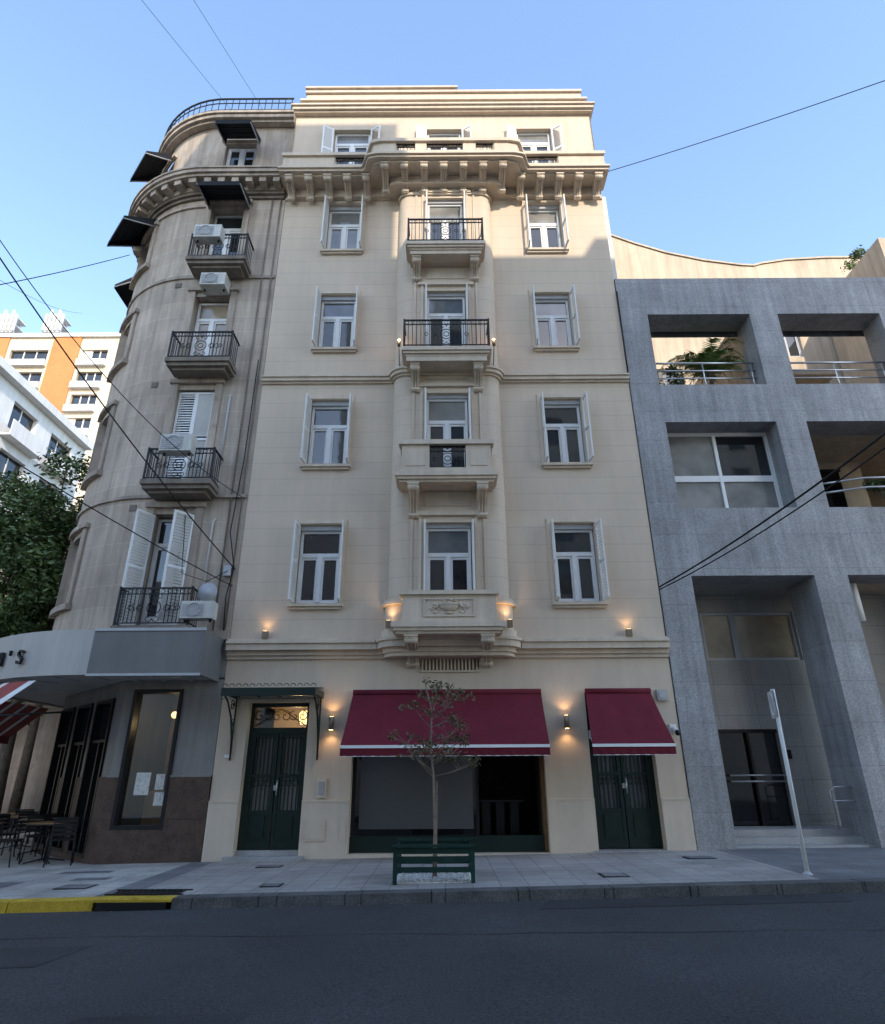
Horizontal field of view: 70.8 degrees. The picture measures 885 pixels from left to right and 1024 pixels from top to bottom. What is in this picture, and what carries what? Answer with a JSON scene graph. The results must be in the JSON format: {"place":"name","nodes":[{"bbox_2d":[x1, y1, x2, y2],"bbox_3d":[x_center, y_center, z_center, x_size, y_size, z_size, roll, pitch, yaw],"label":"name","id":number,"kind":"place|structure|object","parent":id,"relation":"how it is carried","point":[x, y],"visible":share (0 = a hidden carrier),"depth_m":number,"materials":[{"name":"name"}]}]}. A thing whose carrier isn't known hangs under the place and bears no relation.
{"place":"outdoors","nodes":[
{"label":"outdoors","id":0,"kind":"place"},
{"bbox_2d":[108,902,171,908],"bbox_3d":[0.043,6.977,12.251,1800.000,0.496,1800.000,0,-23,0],"label":"ground","id":1,"kind":"structure","parent":0,"point":[168,905],"depth_m":9.06,"materials":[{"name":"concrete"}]},
{"bbox_2d":[0,542,67,827],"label":"building","id":2,"kind":"structure","parent":1,"relation":"on","point":[19,786],"depth_m":25.36,"materials":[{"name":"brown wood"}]},
{"bbox_2d":[0,310,120,504],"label":"brick apartment tower","id":3,"kind":"structure","parent":1,"relation":"on","point":[41,363],"depth_m":71.09,"materials":[{"name":"white paint"}]},
{"bbox_2d":[5,351,107,436],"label":"windows","id":4,"kind":"structure","parent":3,"relation":"in","point":[79,404],"depth_m":70.76,"materials":[{"name":"glass"}]},
{"bbox_2d":[272,707,307,727],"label":"entrance hall","id":5,"kind":"structure","parent":1,"relation":"on","point":[280,722],"depth_m":15.39,"materials":[{"name":"brown"}]},
{"bbox_2d":[0,826,884,1023],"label":"road","id":6,"kind":"structure","parent":0,"point":[790,959],"depth_m":5.73,"materials":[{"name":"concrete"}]},
{"bbox_2d":[0,831,884,913],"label":"kerb","id":7,"kind":"structure","parent":6,"relation":"on","point":[416,896],"depth_m":8.49,"materials":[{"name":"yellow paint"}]},
{"bbox_2d":[0,832,884,898],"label":"pavement","id":8,"kind":"structure","parent":0,"point":[35,879],"depth_m":10.35,"materials":[{"name":"concrete"}]},
{"bbox_2d":[0,814,17,856],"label":"cafe chair","id":9,"kind":"object","parent":8,"relation":"on","point":[7,833],"visible":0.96,"depth_m":14.24,"materials":[{"name":"black metal"}]},
{"bbox_2d":[0,817,22,867],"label":"cafe chair","id":10,"kind":"object","parent":8,"relation":"on","point":[11,840],"visible":1,"depth_m":12.56,"materials":[{"name":"black metal"}]},
{"bbox_2d":[0,812,24,841],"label":"cafe table","id":11,"kind":"object","parent":8,"relation":"on","point":[12,813],"visible":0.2,"depth_m":17.21,"materials":[{"name":"brown wood"}]},
{"bbox_2d":[0,815,30,848],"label":"cafe table","id":12,"kind":"object","parent":8,"relation":"on","point":[18,835],"visible":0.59,"depth_m":15.68,"materials":[{"name":"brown wood"}]},
{"bbox_2d":[6,809,34,845],"bbox_3d":[-11.438,8.549,16.917,0.487,0.866,0.546,12,-26,-28],"label":"cafe chair","id":13,"kind":"object","parent":8,"relation":"on","point":[16,819],"visible":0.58,"depth_m":16.78,"materials":[{"name":"black metal"}]},
{"bbox_2d":[9,811,38,851],"bbox_3d":[-10.292,7.864,15.357,0.487,0.866,0.546,12,-26,-28],"label":"cafe chair","id":14,"kind":"object","parent":8,"relation":"on","point":[20,818],"visible":0.48,"depth_m":15.22,"materials":[{"name":"black metal"}]},
{"bbox_2d":[16,814,49,861],"bbox_3d":[-8.720,6.988,13.370,0.487,0.866,0.546,18,-29,-36],"label":"cafe chair","id":15,"kind":"object","parent":8,"relation":"on","point":[30,820],"visible":0.71,"depth_m":13.54,"materials":[{"name":"black metal"}]},
{"bbox_2d":[17,818,51,854],"bbox_3d":[-9.404,7.554,14.528,0.680,0.752,0.680,0,-23,0],"label":"cafe table","id":16,"kind":"object","parent":8,"relation":"on","point":[25,819],"visible":0.42,"depth_m":14.36,"materials":[{"name":"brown wood"}]},
{"bbox_2d":[0,374,84,519],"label":"walls","id":17,"kind":"structure","parent":8,"relation":"on","point":[44,428],"depth_m":36.77,"materials":[{"name":"white paint"}]},
{"bbox_2d":[0,404,66,513],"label":"windows","id":18,"kind":"structure","parent":17,"relation":"attached to","point":[22,418],"depth_m":35.98,"materials":[{"name":"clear glass"}]},
{"bbox_2d":[0,355,93,514],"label":"balconies","id":19,"kind":"structure","parent":17,"relation":"attached to","point":[24,440],"depth_m":36.19,"materials":[{"name":"white concrete"}]},
{"bbox_2d":[0,442,90,812],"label":"street tree","id":20,"kind":"object","parent":8,"relation":"on","point":[31,574],"visible":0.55,"depth_m":19.81,"materials":[{"name":"green plant"}]},
{"bbox_2d":[30,813,64,856],"bbox_3d":[-8.992,7.352,14.216,0.487,0.866,0.546,18,-29,-36],"label":"cafe chair","id":21,"kind":"object","parent":8,"relation":"on","point":[52,815],"visible":0.32,"depth_m":14.14,"materials":[{"name":"black metal"}]},
{"bbox_2d":[22,821,76,863],"bbox_3d":[-8.158,6.828,12.877,0.680,0.752,0.680,0,-23,0],"label":"cafe table","id":22,"kind":"object","parent":8,"relation":"on","point":[46,823],"visible":0.79,"depth_m":12.79,"materials":[{"name":"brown wood"}]},
{"bbox_2d":[43,817,78,867],"bbox_3d":[-7.572,6.563,12.425,0.487,0.866,0.546,10,-25,-23],"label":"cafe chair","id":23,"kind":"object","parent":8,"relation":"on","point":[64,821],"visible":1,"depth_m":12.34,"materials":[{"name":"black metal"}]},
{"bbox_2d":[52,884,98,889],"bbox_3d":[-5.665,5.803,9.613,0.500,0.041,0.400,0,-23,0],"label":"utility cover","id":24,"kind":"object","parent":8,"relation":"on","point":[75,886],"visible":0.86,"depth_m":9.58,"materials":[{"name":"metal"}]},
{"bbox_2d":[30,641,226,864],"bbox_3d":[-9.372,7.939,19.557,4.648,4.900,16.562,8,-24,-19],"label":"cafe front","id":25,"kind":"object","parent":8,"relation":"on","point":[129,775],"visible":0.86,"depth_m":13.38,"materials":[{"name":"brown stone"}]},
{"bbox_2d":[0,680,71,743],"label":"striped cafe awning","id":26,"kind":"object","parent":25,"relation":"attached to","point":[15,718],"visible":1,"depth_m":16.78,"materials":[{"name":"red fabric"}]},
{"bbox_2d":[0,627,224,707],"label":"cafe canopy","id":27,"kind":"object","parent":25,"relation":"attached to","point":[59,666],"visible":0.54,"depth_m":12.83,"materials":[{"name":"grey metal"}]},
{"bbox_2d":[0,652,5,666],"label":"sign letter","id":28,"kind":"object","parent":27,"relation":"attached to","point":[3,654],"visible":1,"depth_m":13.17,"materials":[{"name":"black metal"}]},
{"bbox_2d":[15,650,24,663],"bbox_3d":[-8.773,3.013,12.925,0.162,0.294,0.060,-10,-25,21],"label":"sign letter","id":29,"kind":"object","parent":27,"relation":"attached to","point":[19,656],"visible":1,"depth_m":12.90,"materials":[{"name":"black metal"}]},
{"bbox_2d":[0,127,294,823],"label":"walls","id":30,"kind":"structure","parent":8,"relation":"on","point":[141,380],"depth_m":16.74,"materials":[{"name":"beige paint"}]},
{"bbox_2d":[0,255,128,284],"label":"overhead cable","id":31,"kind":"object","parent":30,"relation":"attached to","point":[60,272],"visible":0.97,"depth_m":17.82,"materials":[{"name":"rubber"}]},
{"bbox_2d":[0,452,231,585],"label":"overhead cable","id":32,"kind":"object","parent":30,"relation":"attached to","point":[108,517],"visible":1,"depth_m":11.79,"materials":[{"name":"rubber"}]},
{"bbox_2d":[0,257,234,568],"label":"overhead cable","id":33,"kind":"object","parent":30,"relation":"attached to","point":[108,411],"visible":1,"depth_m":12.60,"materials":[{"name":"rubber"}]},
{"bbox_2d":[0,240,241,496],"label":"overhead cable","id":34,"kind":"object","parent":30,"relation":"attached to","point":[104,375],"visible":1,"depth_m":12.77,"materials":[{"name":"rubber"}]},
{"bbox_2d":[116,392,214,624],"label":"shutters","id":35,"kind":"object","parent":30,"relation":"attached to","point":[201,410],"visible":0.69,"depth_m":14.70,"materials":[{"name":"white paint"}]},
{"bbox_2d":[48,110,295,639],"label":"cornices","id":36,"kind":"object","parent":30,"relation":"attached to","point":[160,194],"visible":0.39,"depth_m":17.67,"materials":[{"name":"stone"}]},
{"bbox_2d":[107,120,260,308],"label":"black awnings","id":37,"kind":"object","parent":30,"relation":"attached to","point":[129,231],"visible":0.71,"depth_m":19.75,"materials":[{"name":"fabric"}]},
{"bbox_2d":[140,149,255,624],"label":"window frames","id":38,"kind":"structure","parent":30,"relation":"attached to","point":[212,323],"depth_m":17.45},
{"bbox_2d":[147,152,253,616],"bbox_3d":[-8.012,-3.931,19.014,3.895,16.130,3.403,0,-23,0],"label":"window glass","id":39,"kind":"object","parent":38,"relation":"in","point":[213,312],"visible":0.12,"depth_m":17.48,"materials":[{"name":"clear glass"}]},
{"bbox_2d":[179,601,217,621],"bbox_3d":[-5.337,2.192,13.618,0.700,0.440,0.330,0,-23,0],"label":"air conditioner","id":40,"kind":"object","parent":30,"relation":"attached to","point":[198,610],"visible":1,"depth_m":13.51,"materials":[{"name":"plastic"}]},
{"bbox_2d":[113,98,293,626],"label":"iron railings","id":41,"kind":"object","parent":30,"relation":"attached to","point":[214,449],"visible":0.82,"depth_m":15.60,"materials":[{"name":"black metal"}]},
{"bbox_2d":[159,434,196,455],"bbox_3d":[-6.385,-1.597,15.004,0.750,0.510,0.330,0,-23,0],"label":"air conditioner","id":42,"kind":"object","parent":41,"relation":"attached to","point":[185,444],"visible":0.98,"depth_m":14.90,"materials":[{"name":"plastic"}]},
{"bbox_2d":[143,2,230,109],"bbox_3d":[-6.551,-11.536,15.257,0.010,8.007,9.157,2,-23,-6],"label":"overhead cable","id":43,"kind":"object","parent":41,"relation":"attached to","point":[182,50],"visible":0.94,"depth_m":15.55,"materials":[{"name":"rubber"}]},
{"bbox_2d":[193,224,224,244],"bbox_3d":[-6.623,-7.859,17.650,0.750,0.510,0.330,0,-23,0],"label":"air conditioner","id":44,"kind":"object","parent":41,"relation":"attached to","point":[208,234],"visible":1,"depth_m":17.56,"materials":[{"name":"plastic"}]},
{"bbox_2d":[194,1,261,107],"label":"overhead cable","id":45,"kind":"object","parent":41,"relation":"attached to","point":[225,50],"visible":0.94,"depth_m":16.19,"materials":[{"name":"rubber"}]},
{"bbox_2d":[198,583,216,600],"bbox_3d":[-5.238,1.920,14.084,0.440,0.507,0.496,0,-23,0],"label":"satellite dish","id":46,"kind":"object","parent":30,"relation":"attached to","point":[207,591],"visible":0.88,"depth_m":13.87,"materials":[{"name":"grey paint"}]},
{"bbox_2d":[199,272,230,295],"bbox_3d":[-6.439,-6.445,17.622,0.700,0.480,0.480,0,-23,0],"label":"air conditioner","id":47,"kind":"object","parent":30,"relation":"attached to","point":[214,283],"visible":1,"depth_m":17.48,"materials":[{"name":"plastic"}]},
{"bbox_2d":[181,360,258,629],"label":"wall cables","id":48,"kind":"object","parent":30,"relation":"attached to","point":[227,570],"depth_m":14.68,"materials":[{"name":"rubber"}]},
{"bbox_2d":[104,889,192,895],"bbox_3d":[-4.217,5.477,8.960,1.100,0.032,0.410,0,-23,0],"label":"storm drain","id":49,"kind":"object","parent":8,"relation":"on","point":[139,892],"visible":0.98,"depth_m":8.93,"materials":[{"name":"black metal"}]},
{"bbox_2d":[255,865,283,867],"bbox_3d":[-3.160,6.491,11.379,0.450,0.041,0.300,0,-23,0],"label":"utility cover","id":50,"kind":"object","parent":8,"relation":"on","point":[269,866],"visible":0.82,"depth_m":11.29,"materials":[{"name":"metal"}]},
{"bbox_2d":[259,883,283,887],"bbox_3d":[-2.566,5.623,9.355,0.300,0.041,0.300,0,-23,0],"label":"utility cover","id":51,"kind":"object","parent":8,"relation":"on","point":[271,885],"visible":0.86,"depth_m":9.30,"materials":[{"name":"metal"}]},
{"bbox_2d":[16,850,842,913],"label":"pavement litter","id":52,"kind":"object","parent":8,"relation":"on","point":[456,886],"visible":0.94,"depth_m":8.90,"materials":[{"name":"paper"}]},
{"bbox_2d":[392,838,475,884],"bbox_3d":[-0.127,5.458,9.745,1.260,0.530,1.120,0,-23,0],"label":"bench","id":53,"kind":"object","parent":8,"relation":"on","point":[400,848],"visible":0.91,"depth_m":9.32,"materials":[{"name":"green paint"}]},
{"bbox_2d":[397,872,470,883],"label":"tree pit gravel","id":54,"kind":"object","parent":8,"relation":"on","point":[421,878],"visible":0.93,"depth_m":9.50,"materials":[{"name":"grey gravel"}]},
{"bbox_2d":[386,676,480,877],"bbox_3d":[-0.151,4.317,10.151,1.586,3.155,1.235,0,-23,0],"label":"street sapling","id":55,"kind":"object","parent":54,"relation":"on","point":[430,743],"visible":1,"depth_m":10.38,"materials":[{"name":"green plant"}]},
{"bbox_2d":[221,848,672,862],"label":"door steps","id":56,"kind":"structure","parent":8,"relation":"on","point":[261,855],"depth_m":12.30,"materials":[{"name":"stone"}]},
{"bbox_2d":[201,89,696,861],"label":"walls","id":57,"kind":"structure","parent":8,"relation":"on","point":[367,499],"depth_m":15.37,"materials":[{"name":"paint"}]},
{"bbox_2d":[221,683,323,760],"bbox_3d":[-3.530,4.327,12.864,1.928,1.480,0.950,0,-23,0],"label":"door canopy","id":58,"kind":"object","parent":57,"relation":"attached to","point":[234,693],"visible":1,"depth_m":12.66,"materials":[{"name":"green metal"}]},
{"bbox_2d":[237,703,309,849],"bbox_3d":[-3.516,5.524,13.142,1.300,2.850,0.185,0,-23,0],"label":"entrance door","id":59,"kind":"structure","parent":57,"relation":"attached to","point":[271,806],"depth_m":13.07,"materials":[{"name":"green wood"}]},
{"bbox_2d":[328,716,333,729],"bbox_3d":[-2.353,4.484,13.203,0.110,0.268,0.194,0,-23,0],"label":"wall sconce","id":60,"kind":"object","parent":57,"relation":"attached to","point":[331,723],"depth_m":13.12,"materials":[{"name":"grey metal"}]},
{"bbox_2d":[397,339,400,365],"bbox_3d":[-1.146,-4.225,16.467,0.090,0.627,0.372,0,-23,0],"label":"balcony spotlight","id":61,"kind":"object","parent":57,"relation":"attached to","point":[399,343],"visible":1,"depth_m":16.39,"materials":[{"name":"grey metal"}]},
{"bbox_2d":[284,160,602,667],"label":"corbels","id":62,"kind":"object","parent":57,"relation":"attached to","point":[411,640],"visible":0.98,"depth_m":18.55,"materials":[{"name":"beige stone"}]},
{"bbox_2d":[340,689,550,756],"bbox_3d":[0.076,4.270,12.728,4.100,1.378,1.223,0,-23,0],"label":"burgundy awning","id":63,"kind":"object","parent":57,"relation":"attached to","point":[505,722],"visible":0.89,"depth_m":12.59,"materials":[{"name":"fabric"}]},
{"bbox_2d":[336,143,556,466],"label":"iron railings","id":64,"kind":"object","parent":57,"relation":"attached to","point":[487,146],"visible":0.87,"depth_m":17.39,"materials":[{"name":"black metal"}]},
{"bbox_2d":[296,133,598,602],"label":"window frames","id":65,"kind":"structure","parent":57,"relation":"attached to","point":[447,558],"depth_m":16.26,"materials":[{"name":"white wood"}]},
{"bbox_2d":[301,136,593,599],"bbox_3d":[0.050,-4.991,17.355,7.120,16.660,0.400,0,-23,0],"label":"window glass","id":66,"kind":"object","parent":65,"relation":"in","point":[447,542],"visible":0.48,"depth_m":16.16,"materials":[{"name":"clear glass"}]},
{"bbox_2d":[226,85,669,671],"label":"mouldings","id":67,"kind":"object","parent":57,"relation":"attached to","point":[448,625],"visible":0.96,"depth_m":16.58,"materials":[{"name":"stone"}]},
{"bbox_2d":[261,631,268,638],"bbox_3d":[-3.963,2.748,13.906,0.120,0.165,0.120,0,-23,0],"label":"facade uplight","id":68,"kind":"object","parent":67,"relation":"attached to","point":[265,634],"visible":1,"depth_m":13.86,"materials":[{"name":"grey metal"}]},
{"bbox_2d":[385,620,390,628],"bbox_3d":[-1.185,2.458,13.620,0.120,0.165,0.120,0,-23,0],"label":"facade uplight","id":69,"kind":"object","parent":67,"relation":"attached to","point":[387,624],"visible":0.89,"depth_m":13.57,"materials":[{"name":"grey metal"}]},
{"bbox_2d":[507,619,512,627],"bbox_3d":[1.475,2.442,13.620,0.120,0.165,0.120,0,-23,0],"label":"facade uplight","id":70,"kind":"object","parent":67,"relation":"attached to","point":[509,623],"visible":1,"depth_m":13.57,"materials":[{"name":"grey metal"}]},
{"bbox_2d":[625,629,632,635],"bbox_3d":[4.167,2.698,13.906,0.120,0.165,0.120,0,-23,0],"label":"facade uplight","id":71,"kind":"object","parent":67,"relation":"attached to","point":[628,632],"visible":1,"depth_m":13.86,"materials":[{"name":"grey metal"}]},
{"bbox_2d":[287,123,609,602],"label":"shutters","id":72,"kind":"object","parent":57,"relation":"attached to","point":[328,137],"visible":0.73,"depth_m":16.09,"materials":[{"name":"paint"}]},
{"bbox_2d":[349,756,548,852],"bbox_3d":[0.120,5.695,13.753,4.030,3.130,1.470,0,-23,0],"label":"shop front","id":73,"kind":"object","parent":57,"relation":"attached to","point":[494,804],"visible":0.56,"depth_m":13.04,"materials":[{"name":"black glass"}]},
{"bbox_2d":[224,689,680,840],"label":"wall fittings","id":74,"kind":"object","parent":57,"relation":"attached to","point":[314,830],"depth_m":12.51,"materials":[{"name":"grey paint"}]},
{"bbox_2d":[492,338,495,364],"bbox_3d":[1.354,-4.240,16.467,0.090,0.627,0.372,0,-23,0],"label":"balcony spotlight","id":75,"kind":"object","parent":57,"relation":"attached to","point":[493,342],"visible":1,"depth_m":16.39,"materials":[{"name":"grey metal"}]},
{"bbox_2d":[564,715,569,728],"bbox_3d":[2.627,4.454,13.203,0.110,0.268,0.194,0,-23,0],"label":"wall sconce","id":76,"kind":"object","parent":57,"relation":"attached to","point":[566,722],"depth_m":13.13,"materials":[{"name":"grey metal"}]},
{"bbox_2d":[616,291,629,378],"bbox_3d":[4.981,-4.923,17.200,0.057,3.000,0.038,0,-23,0],"label":"conduit pipe","id":77,"kind":"object","parent":57,"relation":"attached to","point":[622,332],"visible":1,"depth_m":17.20,"materials":[{"name":"black metal"}]},
{"bbox_2d":[584,693,662,847],"bbox_3d":[3.773,5.397,13.177,1.360,3.030,0.185,0,-23,0],"label":"entrance door","id":78,"kind":"structure","parent":57,"relation":"attached to","point":[626,802],"depth_m":12.95,"materials":[{"name":"green wood"}]},
{"bbox_2d":[585,688,676,754],"bbox_3d":[3.686,4.248,12.728,1.600,1.378,1.223,0,-23,0],"label":"burgundy awning","id":79,"kind":"object","parent":57,"relation":"attached to","point":[626,721],"visible":1,"depth_m":12.54,"materials":[{"name":"fabric"}]},
{"bbox_2d":[608,80,884,171],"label":"overhead cable","id":80,"kind":"object","parent":57,"relation":"attached to","point":[750,126],"visible":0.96,"depth_m":16.88,"materials":[{"name":"rubber"}]},
{"bbox_2d":[659,432,884,587],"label":"overhead cable","id":81,"kind":"object","parent":57,"relation":"attached to","point":[819,482],"visible":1,"depth_m":10.95,"materials":[{"name":"rubber"}]},
{"bbox_2d":[659,447,884,589],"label":"overhead cable","id":82,"kind":"object","parent":57,"relation":"attached to","point":[867,460],"visible":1,"depth_m":11.04,"materials":[{"name":"rubber"}]},
{"bbox_2d":[598,873,629,877],"bbox_3d":[2.634,5.595,9.571,0.400,0.041,0.400,0,-23,0],"label":"utility cover","id":83,"kind":"object","parent":8,"relation":"on","point":[607,875],"visible":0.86,"depth_m":9.48,"materials":[{"name":"metal"}]},
{"bbox_2d":[682,856,716,858],"bbox_3d":[4.638,6.254,11.241,0.500,0.041,0.350,0,-23,0],"label":"utility cover","id":84,"kind":"object","parent":8,"relation":"on","point":[698,857],"visible":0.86,"depth_m":11.17,"materials":[{"name":"metal"}]},
{"bbox_2d":[611,234,884,849],"bbox_3d":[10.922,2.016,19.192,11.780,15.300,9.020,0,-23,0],"label":"frame walls","id":85,"kind":"structure","parent":8,"relation":"on","point":[820,552],"depth_m":15.33,"materials":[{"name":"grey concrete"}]},
{"bbox_2d":[659,362,685,384],"bbox_3d":[6.451,-3.641,17.759,1.021,1.356,0.832,0,-23,0],"label":"rooftop plant","id":86,"kind":"object","parent":85,"relation":"on","point":[675,381],"visible":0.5,"depth_m":17.68,"materials":[{"name":"green plant"}]},
{"bbox_2d":[657,335,745,384],"bbox_3d":[7.609,-3.981,17.853,2.764,2.043,1.692,0,-23,0],"label":"potted palm","id":87,"kind":"object","parent":85,"relation":"on","point":[710,353],"visible":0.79,"depth_m":17.83,"materials":[{"name":"plant"}]},
{"bbox_2d":[657,337,802,825],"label":"window frames","id":88,"kind":"structure","parent":85,"relation":"attached to","point":[722,479],"depth_m":16.08,"materials":[{"name":"grey metal"}]},
{"bbox_2d":[663,337,798,825],"bbox_3d":[11.200,-0.119,18.061,10.800,16.450,4.055,0,-23,0],"label":"window glass","id":89,"kind":"object","parent":88,"relation":"in","point":[765,636],"visible":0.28,"depth_m":15.91,"materials":[{"name":"clear glass"}]},
{"bbox_2d":[656,361,884,829],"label":"railings","id":90,"kind":"object","parent":85,"relation":"attached to","point":[835,491],"visible":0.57,"depth_m":17.11,"materials":[{"name":"metal"}]},
{"bbox_2d":[840,245,867,271],"bbox_3d":[14.811,-8.875,22.198,0.976,1.260,0.854,0,-23,0],"label":"rooftop plant","id":91,"kind":"object","parent":85,"relation":"on","point":[856,254],"visible":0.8,"depth_m":22.20,"materials":[{"name":"green plant"}]},
{"bbox_2d":[861,479,884,498],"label":"rooftop plant","id":92,"kind":"object","parent":85,"relation":"on","point":[878,482],"visible":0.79,"depth_m":16.65,"materials":[{"name":"green plant"}]},
{"bbox_2d":[767,689,812,875],"bbox_3d":[5.407,4.202,9.730,0.142,2.771,0.428,0,-23,0],"label":"traffic sign","id":93,"kind":"object","parent":8,"relation":"on","point":[772,700],"visible":0.94,"depth_m":9.73,"materials":[{"name":"grey metal"}]},
{"bbox_2d":[0,0,884,332],"label":"sky","id":94,"kind":"structure","parent":0,"point":[88,88],"materials":[{"name":"blue"}]}
]}

